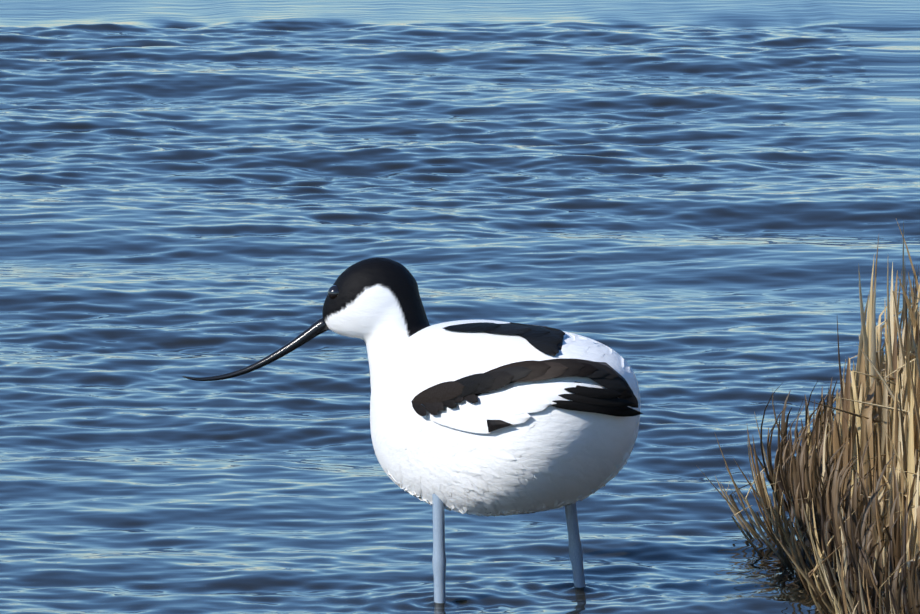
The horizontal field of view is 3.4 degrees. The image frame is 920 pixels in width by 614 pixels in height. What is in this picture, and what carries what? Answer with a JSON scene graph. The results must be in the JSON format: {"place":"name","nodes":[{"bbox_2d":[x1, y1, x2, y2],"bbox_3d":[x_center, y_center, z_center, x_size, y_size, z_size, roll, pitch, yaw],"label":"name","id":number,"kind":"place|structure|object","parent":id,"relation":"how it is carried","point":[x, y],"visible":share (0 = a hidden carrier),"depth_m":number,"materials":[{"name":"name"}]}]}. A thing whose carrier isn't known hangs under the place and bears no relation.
{"place":"outdoors","nodes":[
{"label":"outdoors","id":0,"kind":"place"},
{"bbox_2d":[0,0,919,613],"bbox_3d":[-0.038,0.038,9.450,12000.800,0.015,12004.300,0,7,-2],"label":"water surface","id":1,"kind":"object","parent":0,"point":[688,210],"visible":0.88,"depth_m":10.05,"materials":[{"name":"blue liquid"}]},
{"bbox_2d":[322,257,639,515],"bbox_3d":[0.020,0.046,8.401,0.099,0.136,0.197,-5,9,-38],"label":"avocet","id":2,"kind":"object","parent":1,"relation":"on","point":[376,305],"visible":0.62,"depth_m":8.43,"materials":[{"name":"white"}]},
{"bbox_2d":[183,318,328,380],"bbox_3d":[-0.112,0.024,8.444,0.081,0.035,0.009,0,7,-2],"label":"beak","id":3,"kind":"object","parent":2,"relation":"attached to","point":[316,328],"visible":1,"depth_m":8.44},
{"bbox_2d":[328,285,338,298],"bbox_3d":[-0.069,-0.008,8.434,0.009,0.009,0.009,0,7,-2],"label":"eye","id":4,"kind":"object","parent":2,"relation":"attached to","point":[333,291],"visible":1,"depth_m":8.43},
{"bbox_2d":[432,493,445,602],"bbox_3d":[-0.011,0.151,8.389,0.008,0.121,0.007,0,7,-2],"label":"bird leg","id":5,"kind":"object","parent":2,"relation":"attached to","point":[439,563],"visible":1,"depth_m":8.38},
{"bbox_2d":[487,420,512,431],"bbox_3d":[0.022,0.065,8.320,0.014,0.008,0.010,0,7,-2],"label":"wing feather","id":6,"kind":"object","parent":2,"relation":"attached to","point":[493,425],"visible":1,"depth_m":8.32,"materials":[{"name":"black"}]},
{"bbox_2d":[377,458,626,515],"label":"feathers","id":7,"kind":"object","parent":2,"relation":"attached to","point":[457,474],"visible":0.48,"depth_m":8.39},
{"bbox_2d":[382,322,642,516],"bbox_3d":[0.023,0.065,8.359,0.162,0.106,0.074,3,7,24],"label":"avocet plumage","id":8,"kind":"object","parent":2,"relation":"attached to","point":[444,384],"visible":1,"depth_m":8.34,"materials":[{"name":"white"}]},
{"bbox_2d":[423,362,632,404],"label":"feathers","id":9,"kind":"object","parent":2,"relation":"attached to","point":[609,366],"visible":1,"depth_m":8.32},
{"bbox_2d":[520,323,563,349],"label":"feathers","id":10,"kind":"object","parent":2,"relation":"attached to","point":[559,345],"visible":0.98,"depth_m":8.33},
{"bbox_2d":[565,502,585,587],"bbox_3d":[0.065,0.145,8.433,0.021,0.124,0.014,0,7,-2],"label":"bird leg","id":11,"kind":"object","parent":2,"relation":"attached to","point":[575,553],"visible":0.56,"depth_m":8.43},
{"bbox_2d":[794,522,843,570],"bbox_3d":[0.547,0.178,8.228,0.731,0.029,1.600,0,7,-2],"label":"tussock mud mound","id":12,"kind":"object","parent":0,"point":[807,542],"depth_m":8.58,"materials":[{"name":"brown soil"}]},
{"bbox_2d":[696,219,919,613],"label":"tussock grass","id":13,"kind":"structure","parent":12,"relation":"on","point":[846,481],"depth_m":8.45,"materials":[{"name":"beige plant"}]}
]}

